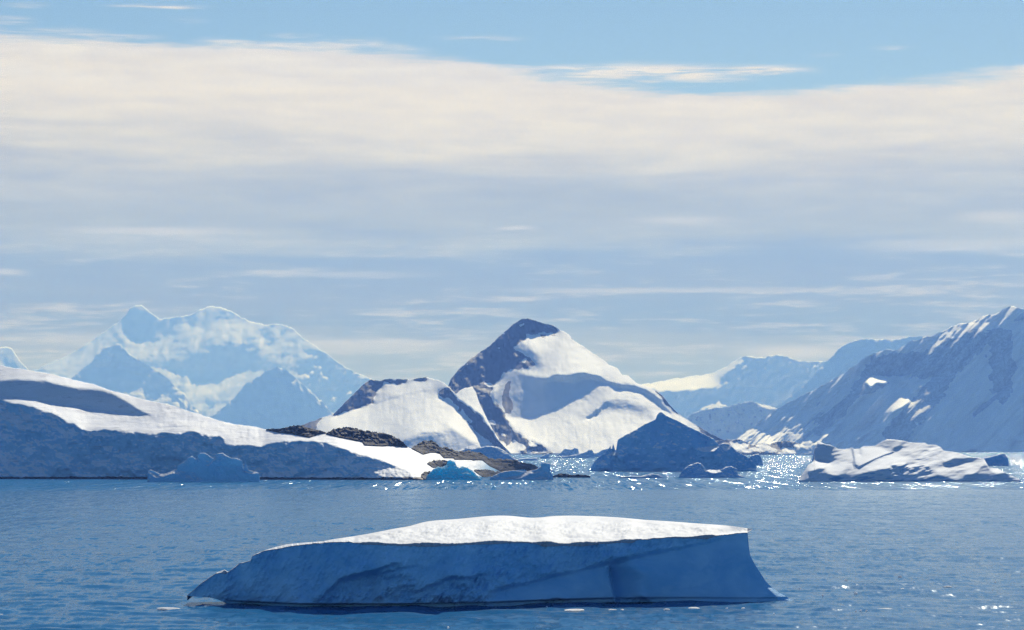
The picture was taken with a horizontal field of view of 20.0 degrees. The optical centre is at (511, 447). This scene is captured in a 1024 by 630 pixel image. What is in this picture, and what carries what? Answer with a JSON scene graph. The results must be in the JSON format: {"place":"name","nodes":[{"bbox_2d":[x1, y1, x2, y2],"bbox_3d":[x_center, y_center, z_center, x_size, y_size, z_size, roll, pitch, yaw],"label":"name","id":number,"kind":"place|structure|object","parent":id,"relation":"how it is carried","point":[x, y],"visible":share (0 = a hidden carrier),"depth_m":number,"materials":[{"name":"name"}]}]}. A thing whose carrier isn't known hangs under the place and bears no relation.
{"place":"outdoors","nodes":[
{"label":"outdoors","id":0,"kind":"place"},
{"bbox_2d":[0,347,27,369],"bbox_3d":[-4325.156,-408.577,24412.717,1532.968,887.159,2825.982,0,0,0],"label":"mountain","id":1,"kind":"structure","parent":0,"point":[8,357],"depth_m":24391.78,"materials":[{"name":"white snow"}]},
{"bbox_2d":[72,343,201,414],"bbox_3d":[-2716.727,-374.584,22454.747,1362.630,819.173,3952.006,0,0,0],"label":"mountain","id":2,"kind":"structure","parent":0,"point":[117,367],"depth_m":21525.04,"materials":[{"name":"snow"}]},
{"bbox_2d":[34,305,372,416],"bbox_3d":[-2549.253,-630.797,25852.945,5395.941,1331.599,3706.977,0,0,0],"label":"mountain","id":3,"kind":"structure","parent":0,"point":[209,361],"depth_m":25563.79,"materials":[{"name":"white snow"}]},
{"bbox_2d":[210,367,333,428],"bbox_3d":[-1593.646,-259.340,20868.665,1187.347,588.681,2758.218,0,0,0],"label":"mountain","id":4,"kind":"structure","parent":0,"point":[276,398],"depth_m":19799.16,"materials":[{"name":"snow"}]},
{"bbox_2d":[0,365,552,479],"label":"snow island","id":5,"kind":"structure","parent":0,"point":[52,426],"depth_m":1381.66,"materials":[{"name":"white snow"}]},
{"bbox_2d":[304,377,510,454],"bbox_3d":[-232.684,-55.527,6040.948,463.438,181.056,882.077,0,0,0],"label":"mountain","id":6,"kind":"structure","parent":0,"point":[410,413],"depth_m":5828.97,"materials":[{"name":"white snow"}]},
{"bbox_2d":[0,452,1023,629],"bbox_3d":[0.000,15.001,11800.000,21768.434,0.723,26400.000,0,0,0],"label":"sea","id":7,"kind":"structure","parent":0,"point":[105,554],"depth_m":467.31,"materials":[{"name":"liquid"}]},
{"bbox_2d":[157,607,179,609],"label":"ice fragment","id":8,"kind":"object","parent":7,"relation":"on","point":[165,608],"visible":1,"depth_m":268.81,"materials":[{"name":"white ice"}]},
{"bbox_2d":[147,453,259,481],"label":"iceberg","id":9,"kind":"object","parent":7,"relation":"on","point":[220,467],"visible":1,"depth_m":1247.15,"materials":[{"name":"blue ice"}]},
{"bbox_2d":[426,460,481,479],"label":"iceberg","id":10,"kind":"object","parent":7,"relation":"on","point":[450,470],"visible":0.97,"depth_m":1327.48,"materials":[{"name":"blue ice"}]},
{"bbox_2d":[459,444,517,460],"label":"iceberg","id":11,"kind":"object","parent":7,"relation":"on","point":[493,452],"visible":0.39,"depth_m":2433.86,"materials":[{"name":"blue ice"}]},
{"bbox_2d":[187,516,792,606],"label":"iceberg","id":12,"kind":"object","parent":7,"relation":"on","point":[498,561],"visible":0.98,"depth_m":277.71,"materials":[{"name":"blue ice"}]},
{"bbox_2d":[490,463,552,479],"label":"iceberg","id":13,"kind":"object","parent":7,"relation":"on","point":[542,471],"visible":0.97,"depth_m":1327.35,"materials":[{"name":"blue ice"}]},
{"bbox_2d":[518,458,536,460],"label":"iceberg","id":14,"kind":"object","parent":7,"relation":"on","point":[528,459],"visible":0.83,"depth_m":3232.52,"materials":[{"name":"blue ice"}]},
{"bbox_2d":[557,448,579,455],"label":"iceberg","id":15,"kind":"object","parent":7,"relation":"on","point":[569,452],"visible":0.73,"depth_m":5000.05,"materials":[{"name":"blue ice"}]},
{"bbox_2d":[553,473,589,477],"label":"rock reef","id":16,"kind":"object","parent":7,"relation":"in","point":[561,475],"visible":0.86,"depth_m":1433.95},
{"bbox_2d":[549,449,594,457],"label":"iceberg","id":17,"kind":"object","parent":7,"relation":"on","point":[589,453],"visible":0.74,"depth_m":4022.08,"materials":[{"name":"blue ice"}]},
{"bbox_2d":[565,609,583,610],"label":"ice fragment","id":18,"kind":"object","parent":7,"relation":"on","point":[574,609],"visible":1,"depth_m":266.95,"materials":[{"name":"white ice"}]},
{"bbox_2d":[594,448,615,456],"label":"iceberg","id":19,"kind":"object","parent":7,"relation":"on","point":[600,453],"visible":0.34,"depth_m":4459.43,"materials":[{"name":"blue ice"}]},
{"bbox_2d":[620,474,662,477],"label":"iceberg","id":20,"kind":"object","parent":7,"relation":"on","point":[652,476],"visible":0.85,"depth_m":1406.99,"materials":[{"name":"blue ice"}]},
{"bbox_2d":[590,412,756,470],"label":"iceberg","id":21,"kind":"object","parent":7,"relation":"on","point":[662,442],"visible":0.94,"depth_m":1804.55,"materials":[{"name":"blue ice"}]},
{"bbox_2d":[679,463,743,477],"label":"iceberg","id":22,"kind":"object","parent":7,"relation":"on","point":[696,470],"visible":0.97,"depth_m":1422.84,"materials":[{"name":"blue ice"}]},
{"bbox_2d":[749,454,762,464],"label":"iceberg","id":23,"kind":"object","parent":7,"relation":"on","point":[755,459],"visible":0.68,"depth_m":2392.57,"materials":[{"name":"blue ice"}]},
{"bbox_2d":[798,439,1020,481],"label":"iceberg","id":24,"kind":"object","parent":7,"relation":"on","point":[889,460],"visible":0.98,"depth_m":1271.41,"materials":[{"name":"white ice"}]},
{"bbox_2d":[982,453,1008,465],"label":"iceberg","id":25,"kind":"object","parent":7,"relation":"on","point":[1001,459],"visible":0.74,"depth_m":2311.06,"materials":[{"name":"blue ice"}]},
{"bbox_2d":[0,0,1023,385],"label":"sky","id":26,"kind":"structure","parent":0,"point":[680,189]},
{"bbox_2d":[448,318,721,453],"bbox_3d":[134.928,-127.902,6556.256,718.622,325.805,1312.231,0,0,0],"label":"mountain","id":27,"kind":"structure","parent":0,"point":[540,387],"depth_m":6242.12,"materials":[{"name":"white snow"}]},
{"bbox_2d":[686,401,776,439],"bbox_3d":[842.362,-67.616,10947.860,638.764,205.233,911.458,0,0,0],"label":"hill","id":28,"kind":"structure","parent":0,"point":[733,422],"depth_m":10644.88,"materials":[{"name":"snow"}]},
{"bbox_2d":[641,355,826,418],"bbox_3d":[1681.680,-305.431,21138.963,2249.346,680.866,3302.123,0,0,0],"label":"mountain","id":29,"kind":"structure","parent":0,"point":[773,381],"depth_m":19999.62,"materials":[{"name":"snow"}]},
{"bbox_2d":[716,439,814,454],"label":"shore","id":30,"kind":"structure","parent":0,"point":[775,448],"depth_m":5675.49,"materials":[{"name":"white snow"}]},
{"bbox_2d":[775,336,930,407],"bbox_3d":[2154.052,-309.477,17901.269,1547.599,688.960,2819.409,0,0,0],"label":"mountain","id":31,"kind":"structure","parent":0,"point":[843,359],"depth_m":16975.69,"materials":[{"name":"white snow"}]},
{"bbox_2d":[734,306,1023,451],"bbox_3d":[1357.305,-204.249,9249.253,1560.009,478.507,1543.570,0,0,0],"label":"mountain","id":32,"kind":"structure","parent":0,"point":[958,387],"depth_m":8764.35,"materials":[{"name":"snow"}]}
]}

